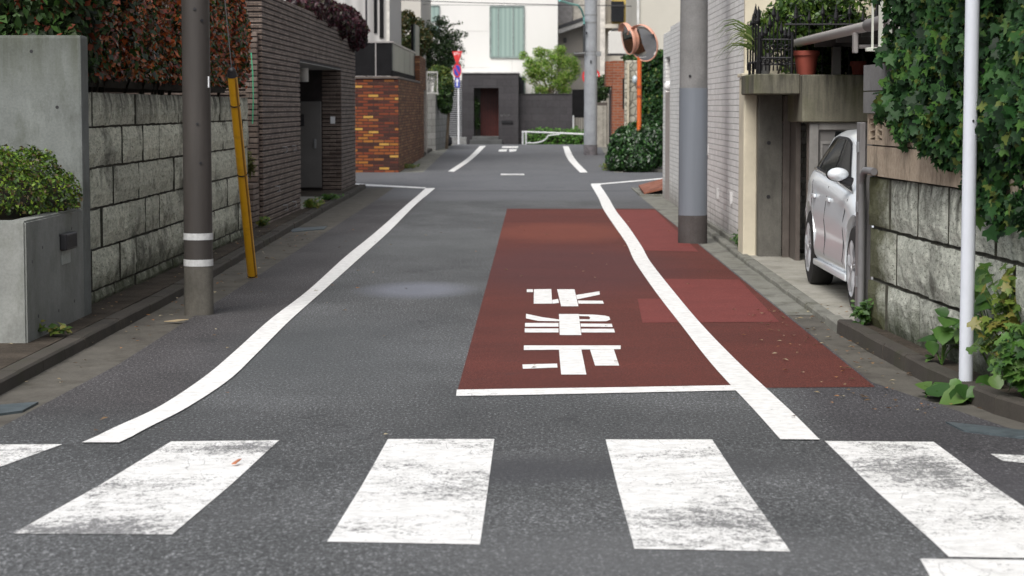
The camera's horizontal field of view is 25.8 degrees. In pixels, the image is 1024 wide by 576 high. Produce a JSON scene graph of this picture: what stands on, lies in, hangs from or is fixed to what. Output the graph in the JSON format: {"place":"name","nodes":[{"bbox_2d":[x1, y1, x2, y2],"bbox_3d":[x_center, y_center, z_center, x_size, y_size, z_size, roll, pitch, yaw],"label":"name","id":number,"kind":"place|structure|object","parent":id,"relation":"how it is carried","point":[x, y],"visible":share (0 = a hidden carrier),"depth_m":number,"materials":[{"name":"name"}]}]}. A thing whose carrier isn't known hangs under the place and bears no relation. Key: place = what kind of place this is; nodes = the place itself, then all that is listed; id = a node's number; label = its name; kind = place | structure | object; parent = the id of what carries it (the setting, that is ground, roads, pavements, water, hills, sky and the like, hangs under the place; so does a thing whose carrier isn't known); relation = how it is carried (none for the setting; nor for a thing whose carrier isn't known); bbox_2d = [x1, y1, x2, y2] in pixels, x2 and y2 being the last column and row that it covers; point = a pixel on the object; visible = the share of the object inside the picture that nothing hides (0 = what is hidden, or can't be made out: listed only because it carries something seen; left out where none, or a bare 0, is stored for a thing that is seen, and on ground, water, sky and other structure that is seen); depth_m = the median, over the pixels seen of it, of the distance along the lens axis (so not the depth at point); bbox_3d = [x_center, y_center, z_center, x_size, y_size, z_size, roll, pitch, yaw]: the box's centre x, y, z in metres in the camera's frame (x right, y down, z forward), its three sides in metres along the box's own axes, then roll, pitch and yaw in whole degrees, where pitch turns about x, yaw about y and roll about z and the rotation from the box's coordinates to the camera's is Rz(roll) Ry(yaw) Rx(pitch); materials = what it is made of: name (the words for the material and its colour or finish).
{"place":"outdoors","nodes":[
{"label":"outdoors","id":0,"kind":"place"},
{"bbox_2d":[0,185,356,369],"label":"pavement","id":1,"kind":"structure","parent":0,"point":[10,354],"depth_m":16.96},
{"bbox_2d":[0,208,83,342],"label":"planter","id":2,"kind":"object","parent":1,"relation":"on","point":[41,266],"visible":0.98,"depth_m":14.04,"materials":[{"name":"concrete"}]},
{"bbox_2d":[0,144,82,219],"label":"round shrub","id":3,"kind":"object","parent":2,"relation":"in","point":[31,189],"visible":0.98,"depth_m":14.58,"materials":[{"name":"green plant"}]},
{"bbox_2d":[38,319,72,335],"bbox_3d":[-2.877,0.248,14.058,0.241,0.103,0.200,0,5,1],"label":"weed","id":4,"kind":"object","parent":1,"relation":"on","point":[53,329],"visible":1,"depth_m":14.02,"materials":[{"name":"green plant"}]},
{"bbox_2d":[256,216,269,226],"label":"weed","id":5,"kind":"object","parent":1,"relation":"on","point":[261,222],"visible":1,"depth_m":26.70,"materials":[{"name":"green plant"}]},
{"bbox_2d":[315,193,343,199],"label":"weed","id":6,"kind":"object","parent":1,"relation":"on","point":[330,196],"visible":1,"depth_m":34.48,"materials":[{"name":"green plant"}]},
{"bbox_2d":[461,72,519,143],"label":"entrance block","id":7,"kind":"structure","parent":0,"point":[496,94],"depth_m":95.72,"materials":[{"name":"concrete"}]},
{"bbox_2d":[474,96,480,135],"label":"potted plant","id":8,"kind":"object","parent":7,"relation":"on","point":[477,108],"visible":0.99,"depth_m":96.15,"materials":[{"name":"green plant"}]},
{"bbox_2d":[481,88,498,135],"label":"door","id":9,"kind":"structure","parent":7,"relation":"in","point":[489,96],"depth_m":96.71,"materials":[{"name":"red wood"}]},
{"bbox_2d":[431,0,557,93],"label":"house","id":10,"kind":"structure","parent":0,"point":[498,38],"depth_m":98.90,"materials":[{"name":"white paint"}]},
{"bbox_2d":[431,5,439,21],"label":"window","id":11,"kind":"structure","parent":10,"relation":"in","point":[435,9],"depth_m":98.84,"materials":[{"name":"teal glass"}]},
{"bbox_2d":[489,6,524,57],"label":"window","id":12,"kind":"structure","parent":10,"relation":"in","point":[506,23],"depth_m":98.88,"materials":[{"name":"teal glass"}]},
{"bbox_2d":[519,76,524,93],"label":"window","id":13,"kind":"structure","parent":10,"relation":"in","point":[521,82],"depth_m":99.05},
{"bbox_2d":[7,219,982,434],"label":"fallen leaves","id":14,"kind":"object","parent":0,"point":[605,325],"depth_m":14.55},
{"bbox_2d":[0,144,1023,575],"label":"road","id":15,"kind":"structure","parent":0,"point":[344,376],"depth_m":10.43,"materials":[{"name":"asphalt"}]},
{"bbox_2d":[181,0,213,315],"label":"utility pole","id":16,"kind":"object","parent":15,"relation":"on","point":[197,199],"visible":0.93,"depth_m":16.12,"materials":[{"name":"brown concrete"}]},
{"bbox_2d":[224,0,256,277],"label":"guy wire guard","id":17,"kind":"object","parent":15,"relation":"on","point":[232,75],"visible":0.94,"depth_m":19.16,"materials":[{"name":"yellow plastic"}]},
{"bbox_2d":[84,183,434,441],"bbox_3d":[-1.743,-0.700,27.003,2.197,0.037,34.095,0,5,-3],"label":"edge line","id":18,"kind":"object","parent":15,"relation":"on","point":[240,357],"visible":0.98,"depth_m":13.68,"materials":[{"name":"paint"}]},
{"bbox_2d":[0,439,1023,575],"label":"crosswalk","id":19,"kind":"structure","parent":15,"relation":"on","point":[686,494],"depth_m":8.37,"materials":[{"name":"paint"}]},
{"bbox_2d":[0,188,1023,429],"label":"gutter","id":20,"kind":"object","parent":15,"relation":"on","point":[100,357],"visible":0.72,"depth_m":14.06,"materials":[{"name":"concrete"}]},
{"bbox_2d":[0,402,37,415],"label":"drain cover","id":21,"kind":"object","parent":20,"relation":"on","point":[9,409],"visible":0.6,"depth_m":11.16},
{"bbox_2d":[291,226,326,231],"bbox_3d":[-2.539,-0.717,27.671,0.425,0.030,1.273,2,5,28],"label":"drain cover","id":22,"kind":"object","parent":20,"relation":"on","point":[307,229],"visible":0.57,"depth_m":27.57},
{"bbox_2d":[959,0,979,380],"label":"sign pole","id":23,"kind":"object","parent":20,"relation":"on","point":[969,168],"visible":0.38,"depth_m":11.50,"materials":[{"name":"metal"}]},
{"bbox_2d":[946,422,1023,438],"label":"drain cover","id":24,"kind":"object","parent":20,"relation":"on","point":[997,431],"visible":0.67,"depth_m":10.36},
{"bbox_2d":[449,146,587,172],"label":"edge line","id":25,"kind":"object","parent":15,"relation":"on","point":[574,162],"visible":1,"depth_m":56.80,"materials":[{"name":"paint"}]},
{"bbox_2d":[522,131,583,143],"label":"guard rail","id":26,"kind":"object","parent":15,"relation":"on","point":[551,133],"visible":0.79,"depth_m":87.77,"materials":[{"name":"metal"}]},
{"bbox_2d":[558,0,600,154],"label":"utility pole","id":27,"kind":"object","parent":15,"relation":"on","point":[590,52],"visible":0.96,"depth_m":61.27,"materials":[{"name":"concrete"}]},
{"bbox_2d":[401,0,584,5],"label":"overhead cable","id":28,"kind":"object","parent":27,"relation":"attached to","point":[490,3],"visible":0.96,"depth_m":63.34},
{"bbox_2d":[456,385,734,395],"bbox_3d":[0.449,0.542,11.862,1.524,0.001,0.263,-1,5,-7],"label":"stop line","id":29,"kind":"object","parent":15,"relation":"on","point":[479,392],"visible":1,"depth_m":11.86,"materials":[{"name":"paint"}]},
{"bbox_2d":[597,74,609,101],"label":"hedge","id":30,"kind":"object","parent":15,"relation":"on","point":[602,93],"visible":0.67,"depth_m":71.51,"materials":[{"name":"green plant"}]},
{"bbox_2d":[458,209,874,389],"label":"red surfacing","id":31,"kind":"structure","parent":15,"relation":"on","point":[589,244],"depth_m":15.28,"materials":[{"name":"asphalt"}]},
{"bbox_2d":[522,289,620,373],"bbox_3d":[0.390,0.246,15.528,0.614,0.001,5.936,0,5,1],"label":"road lettering","id":32,"kind":"object","parent":31,"relation":"on","point":[571,360],"visible":1,"depth_m":15.05,"materials":[{"name":"paint"}]},
{"bbox_2d":[616,210,778,322],"bbox_3d":[1.647,-0.451,24.184,0.958,0.001,17.249,0,5,2],"label":"red surfacing patch","id":33,"kind":"object","parent":31,"relation":"on","point":[718,300],"visible":1,"depth_m":18.05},
{"bbox_2d":[678,0,707,243],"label":"utility pole","id":34,"kind":"object","parent":15,"relation":"on","point":[693,154],"visible":0.87,"depth_m":24.59,"materials":[{"name":"concrete"}]},
{"bbox_2d":[591,178,818,438],"bbox_3d":[1.604,-0.848,28.673,2.054,0.064,37.237,0,5,4],"label":"edge line","id":35,"kind":"object","parent":15,"relation":"on","point":[775,414],"visible":1,"depth_m":13.63,"materials":[{"name":"paint"}]},
{"bbox_2d":[501,174,1023,462],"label":"road marking","id":36,"kind":"object","parent":15,"relation":"on","point":[1012,458],"visible":1,"depth_m":9.50,"materials":[{"name":"paint"}]},
{"bbox_2d":[558,0,584,118],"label":"house","id":37,"kind":"structure","parent":0,"point":[570,28],"depth_m":103.44,"materials":[{"name":"grey"}]},
{"bbox_2d":[641,49,662,119],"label":"ivy","id":38,"kind":"object","parent":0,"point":[652,87],"visible":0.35,"depth_m":52.71,"materials":[{"name":"green plant"}]},
{"bbox_2d":[647,166,662,171],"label":"pavement","id":39,"kind":"structure","parent":0,"point":[659,169],"depth_m":49.43,"materials":[{"name":"concrete"}]},
{"bbox_2d":[749,253,854,319],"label":"pavement","id":40,"kind":"structure","parent":0,"point":[833,294],"depth_m":18.53,"materials":[{"name":"concrete"}]},
{"bbox_2d":[804,129,882,309],"bbox_3d":[3.285,-0.587,17.421,1.900,1.326,4.100,0,5,1],"label":"parked car","id":41,"kind":"object","parent":40,"relation":"on","point":[830,237],"visible":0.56,"depth_m":17.42,"materials":[{"name":"silver metal"}]},
{"bbox_2d":[854,122,872,320],"bbox_3d":[2.348,-0.406,14.976,0.099,1.400,0.160,0,5,1],"label":"gate post","id":42,"kind":"object","parent":40,"relation":"on","point":[861,151],"visible":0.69,"depth_m":14.93,"materials":[{"name":"grey metal"}]},
{"bbox_2d":[860,323,1022,397],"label":"pavement","id":43,"kind":"structure","parent":0,"point":[950,364],"depth_m":13.05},
{"bbox_2d":[850,298,873,324],"bbox_3d":[2.335,0.150,14.696,0.228,0.186,0.219,-3,5,-33],"label":"weed","id":44,"kind":"object","parent":43,"relation":"on","point":[862,312],"visible":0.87,"depth_m":14.65,"materials":[{"name":"green plant"}]},
{"bbox_2d":[915,307,959,364],"bbox_3d":[2.398,0.264,12.439,0.247,0.318,0.268,-3,5,-31],"label":"weed","id":45,"kind":"object","parent":43,"relation":"on","point":[943,335],"visible":0.94,"depth_m":12.40,"materials":[{"name":"green plant"}]},
{"bbox_2d":[950,268,998,364],"bbox_3d":[2.546,0.178,11.776,0.517,0.596,0.549,0,5,1],"label":"weed","id":46,"kind":"object","parent":43,"relation":"on","point":[981,303],"visible":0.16,"depth_m":11.70,"materials":[{"name":"green plant"}]},
{"bbox_2d":[966,262,1020,366],"bbox_3d":[2.567,0.187,11.370,0.538,0.642,0.475,0,5,1],"label":"weed","id":47,"kind":"object","parent":43,"relation":"on","point":[1003,302],"visible":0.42,"depth_m":11.35,"materials":[{"name":"green plant"}]},
{"bbox_2d":[987,322,1023,397],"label":"weed","id":48,"kind":"object","parent":43,"relation":"on","point":[1009,363],"visible":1,"depth_m":10.94,"materials":[{"name":"green plant"}]},
{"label":"ground","id":49,"kind":"structure","parent":0,"visible":0},
{"bbox_2d":[0,35,91,315],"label":"concrete wall","id":50,"kind":"structure","parent":49,"relation":"on","point":[43,92],"depth_m":15.33,"materials":[{"name":"grey concrete"}]},
{"bbox_2d":[88,92,248,304],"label":"block wall","id":51,"kind":"structure","parent":49,"relation":"on","point":[136,186],"depth_m":18.51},
{"bbox_2d":[0,0,137,83],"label":"hedge","id":52,"kind":"object","parent":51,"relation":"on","point":[53,17],"visible":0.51,"depth_m":15.69,"materials":[{"name":"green plant"}]},
{"bbox_2d":[88,0,252,96],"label":"hedge","id":53,"kind":"object","parent":51,"relation":"on","point":[147,39],"visible":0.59,"depth_m":19.65,"materials":[{"name":"brown plant"}]},
{"bbox_2d":[0,184,365,394],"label":"kerb","id":54,"kind":"structure","parent":49,"relation":"on","point":[15,374],"depth_m":15.32,"materials":[{"name":"concrete"}]},
{"bbox_2d":[302,198,324,207],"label":"weed","id":55,"kind":"object","parent":54,"relation":"on","point":[309,202],"visible":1,"depth_m":31.78,"materials":[{"name":"green plant"}]},
{"bbox_2d":[96,0,355,223],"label":"brick house","id":56,"kind":"structure","parent":49,"relation":"on","point":[306,96],"depth_m":31.31,"materials":[{"name":"brown brick"}]},
{"bbox_2d":[299,101,321,187],"bbox_3d":[-3.732,-2.449,38.234,0.955,1.470,0.085,0,5,1],"label":"door","id":57,"kind":"structure","parent":56,"relation":"in","point":[310,137],"depth_m":38.23,"materials":[{"name":"grey metal"}]},
{"bbox_2d":[286,0,370,52],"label":"shrub","id":58,"kind":"object","parent":56,"relation":"on","point":[350,22],"visible":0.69,"depth_m":37.59,"materials":[{"name":"purple plant"}]},
{"bbox_2d":[245,32,259,227],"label":"brick pier","id":59,"kind":"structure","parent":49,"relation":"on","point":[253,147],"depth_m":26.92,"materials":[{"name":"brown brick"}]},
{"bbox_2d":[247,150,256,179],"bbox_3d":[-3.126,-1.467,26.704,0.165,0.349,0.168,0,5,1],"label":"weed","id":60,"kind":"object","parent":59,"relation":"on","point":[250,166],"visible":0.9,"depth_m":26.68,"materials":[{"name":"green plant"}]},
{"bbox_2d":[251,53,253,123],"bbox_3d":[-3.108,-2.390,26.808,0.022,0.852,0.051,-2,5,-26],"label":"cable","id":61,"kind":"object","parent":59,"relation":"hanging from","point":[252,89],"visible":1,"depth_m":26.79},
{"bbox_2d":[285,0,400,44],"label":"house","id":62,"kind":"structure","parent":49,"relation":"on","point":[382,18],"depth_m":52.19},
{"bbox_2d":[374,0,376,32],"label":"window","id":63,"kind":"structure","parent":62,"relation":"in","point":[375,1],"depth_m":52.15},
{"bbox_2d":[379,0,383,37],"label":"window","id":64,"kind":"structure","parent":62,"relation":"in","point":[381,5],"depth_m":52.16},
{"bbox_2d":[355,56,426,171],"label":"brick wall","id":65,"kind":"structure","parent":49,"relation":"on","point":[391,123],"depth_m":48.95,"materials":[{"name":"brick"}]},
{"bbox_2d":[354,24,419,79],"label":"glass fence","id":66,"kind":"object","parent":65,"relation":"on","point":[382,58],"visible":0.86,"depth_m":48.93,"materials":[{"name":"glass"}]},
{"bbox_2d":[401,0,430,92],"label":"house","id":67,"kind":"structure","parent":49,"relation":"on","point":[419,9],"depth_m":79.88,"materials":[{"name":"white paint"}]},
{"bbox_2d":[401,9,433,56],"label":"garden tree","id":68,"kind":"object","parent":49,"relation":"on","point":[425,36],"visible":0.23,"depth_m":62.45,"materials":[{"name":"green plant"}]},
{"bbox_2d":[427,94,446,150],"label":"block wall","id":69,"kind":"structure","parent":49,"relation":"on","point":[436,127],"depth_m":65.83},
{"bbox_2d":[427,71,437,94],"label":"trellis","id":70,"kind":"object","parent":69,"relation":"on","point":[433,82],"visible":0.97,"depth_m":65.85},
{"bbox_2d":[428,64,454,148],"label":"round shrub","id":71,"kind":"object","parent":49,"relation":"on","point":[446,89],"visible":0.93,"depth_m":67.54,"materials":[{"name":"green plant"}]},
{"bbox_2d":[426,15,468,85],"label":"garden tree","id":72,"kind":"object","parent":49,"relation":"on","point":[444,48],"visible":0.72,"depth_m":83.37,"materials":[{"name":"green plant"}]},
{"bbox_2d":[452,49,461,143],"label":"road sign","id":73,"kind":"object","parent":49,"relation":"on","point":[457,66],"visible":0.98,"depth_m":77.65,"materials":[{"name":"metal"}]},
{"bbox_2d":[449,81,466,143],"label":"garden wall","id":74,"kind":"structure","parent":49,"relation":"on","point":[453,129],"depth_m":92.86,"materials":[{"name":"white paint"}]},
{"bbox_2d":[519,94,572,143],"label":"garden wall","id":75,"kind":"structure","parent":49,"relation":"on","point":[550,111],"depth_m":96.29,"materials":[{"name":"concrete"}]},
{"bbox_2d":[518,44,581,93],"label":"garden tree","id":76,"kind":"object","parent":49,"relation":"on","point":[534,70],"visible":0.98,"depth_m":97.50,"materials":[{"name":"green plant"}]},
{"bbox_2d":[524,126,583,143],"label":"planted bank","id":77,"kind":"structure","parent":49,"relation":"on","point":[560,138],"depth_m":90.48,"materials":[{"name":"green plant"}]},
{"bbox_2d":[572,89,583,131],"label":"gate","id":78,"kind":"structure","parent":49,"relation":"on","point":[578,105],"depth_m":94.67,"materials":[{"name":"black metal"}]},
{"bbox_2d":[597,102,606,146],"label":"garden fence","id":79,"kind":"object","parent":49,"relation":"on","point":[601,124],"visible":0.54,"depth_m":69.80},
{"bbox_2d":[401,144,812,314],"bbox_3d":[0.235,-2.346,46.060,5.550,0.270,59.800,0,5,1],"label":"gutter cover","id":80,"kind":"object","parent":49,"relation":"on","point":[772,293],"visible":0.49,"depth_m":22.31,"materials":[{"name":"concrete"}]},
{"bbox_2d":[639,179,662,193],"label":"kerb ramp","id":81,"kind":"structure","parent":80,"relation":"on","point":[654,187],"depth_m":38.83,"materials":[{"name":"orange plastic"}]},
{"bbox_2d":[597,0,625,143],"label":"apartment building","id":82,"kind":"structure","parent":49,"relation":"on","point":[609,18],"depth_m":85.21,"materials":[{"name":"paint"}]},
{"bbox_2d":[607,28,625,58],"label":"balcony","id":83,"kind":"structure","parent":82,"relation":"attached to","point":[615,46],"depth_m":79.53,"materials":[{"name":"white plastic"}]},
{"bbox_2d":[611,1,623,21],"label":"window","id":84,"kind":"structure","parent":82,"relation":"in","point":[615,3],"depth_m":84.95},
{"bbox_2d":[604,60,623,142],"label":"gate pillar","id":85,"kind":"structure","parent":49,"relation":"on","point":[614,75],"depth_m":61.75,"materials":[{"name":"red brick"}]},
{"bbox_2d":[609,89,610,142],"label":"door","id":86,"kind":"structure","parent":85,"relation":"in","point":[609,89],"depth_m":64.79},
{"bbox_2d":[624,60,636,125],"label":"stone wall","id":87,"kind":"structure","parent":49,"relation":"on","point":[630,90],"depth_m":54.76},
{"bbox_2d":[605,104,662,171],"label":"bush","id":88,"kind":"object","parent":49,"relation":"on","point":[630,148],"visible":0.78,"depth_m":49.21,"materials":[{"name":"green plant"}]},
{"bbox_2d":[618,23,657,131],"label":"traffic mirror","id":89,"kind":"object","parent":49,"relation":"on","point":[640,42],"visible":1,"depth_m":49.06,"materials":[{"name":"orange paint"}]},
{"bbox_2d":[631,187,662,196],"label":"kerb","id":90,"kind":"structure","parent":49,"relation":"on","point":[641,194],"depth_m":37.80,"materials":[{"name":"concrete"}]},
{"bbox_2d":[626,0,679,53],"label":"apartment building","id":91,"kind":"structure","parent":49,"relation":"on","point":[659,18],"depth_m":57.60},
{"bbox_2d":[422,4,572,5],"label":"overhead cable","id":92,"kind":"object","parent":91,"relation":"attached to","point":[518,5],"visible":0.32,"depth_m":73.99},
{"bbox_2d":[663,22,679,206],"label":"garden wall","id":93,"kind":"structure","parent":49,"relation":"on","point":[671,62],"depth_m":35.33,"materials":[{"name":"tile"}]},
{"bbox_2d":[707,226,843,332],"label":"kerb","id":94,"kind":"structure","parent":49,"relation":"on","point":[819,312],"depth_m":18.53,"materials":[{"name":"concrete"}]},
{"bbox_2d":[707,0,885,254],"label":"house","id":95,"kind":"structure","parent":49,"relation":"on","point":[732,167],"depth_m":24.46,"materials":[{"name":"white paint"}]},
{"bbox_2d":[741,74,878,260],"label":"terrace","id":96,"kind":"structure","parent":49,"relation":"on","point":[792,102],"depth_m":21.51,"materials":[{"name":"concrete"}]},
{"bbox_2d":[715,16,778,73],"bbox_3d":[2.245,-2.337,21.610,0.617,0.561,0.661,0,5,1],"label":"plant","id":97,"kind":"object","parent":96,"relation":"on","point":[747,33],"visible":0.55,"depth_m":21.59,"materials":[{"name":"green plant"}]},
{"bbox_2d":[794,50,819,74],"bbox_3d":[2.774,-2.122,21.124,0.258,0.228,0.258,0,5,1],"label":"flower pot","id":98,"kind":"object","parent":96,"relation":"on","point":[806,62],"visible":0.85,"depth_m":21.04,"materials":[{"name":"ceramic"}]},
{"bbox_2d":[747,4,877,74],"bbox_3d":[3.549,-2.385,21.472,2.515,0.700,1.150,0,5,1],"label":"iron fence","id":99,"kind":"object","parent":96,"relation":"on","point":[758,64],"visible":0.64,"depth_m":20.98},
{"bbox_2d":[754,0,884,74],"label":"shrub","id":100,"kind":"object","parent":96,"relation":"on","point":[785,8],"visible":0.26,"depth_m":21.96,"materials":[{"name":"green plant"}]},
{"bbox_2d":[794,15,897,74],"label":"carport roof","id":101,"kind":"structure","parent":96,"relation":"on","point":[856,37],"depth_m":19.34,"materials":[{"name":"metal"}]},
{"bbox_2d":[850,61,866,74],"bbox_3d":[3.259,-2.068,21.074,0.157,0.128,0.157,0,5,1],"label":"flower pot","id":102,"kind":"object","parent":96,"relation":"on","point":[857,67],"visible":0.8,"depth_m":21.02,"materials":[{"name":"ceramic"}]},
{"bbox_2d":[837,319,1023,422],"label":"kerb","id":103,"kind":"structure","parent":49,"relation":"on","point":[990,399],"depth_m":12.40,"materials":[{"name":"concrete"}]},
{"bbox_2d":[915,374,1003,404],"bbox_3d":[2.300,0.511,11.504,0.419,0.159,0.398,0,5,1],"label":"weed","id":104,"kind":"object","parent":103,"relation":"on","point":[955,391],"visible":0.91,"depth_m":11.40,"materials":[{"name":"green plant"}]},
{"bbox_2d":[868,176,1023,389],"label":"stone wall","id":105,"kind":"structure","parent":49,"relation":"on","point":[915,254],"depth_m":13.29,"materials":[{"name":"stone"}]},
{"bbox_2d":[857,167,877,321],"bbox_3d":[2.319,-0.263,14.666,0.057,1.063,0.328,0,5,-6],"label":"drain pipe","id":106,"kind":"object","parent":105,"relation":"attached to","point":[865,171],"visible":0.91,"depth_m":14.78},
{"bbox_2d":[867,114,1023,193],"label":"block wall","id":107,"kind":"structure","parent":105,"relation":"on","point":[888,159],"depth_m":13.89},
{"bbox_2d":[863,57,992,112],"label":"block wall","id":108,"kind":"structure","parent":107,"relation":"on","point":[873,74],"depth_m":14.53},
{"bbox_2d":[865,1,899,51],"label":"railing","id":109,"kind":"object","parent":108,"relation":"on","point":[880,31],"visible":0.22,"depth_m":14.50,"materials":[{"name":"beige metal"}]},
{"bbox_2d":[870,0,1023,242],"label":"ivy","id":110,"kind":"object","parent":107,"relation":"attached to","point":[918,102],"visible":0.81,"depth_m":12.04,"materials":[{"name":"green plant"}]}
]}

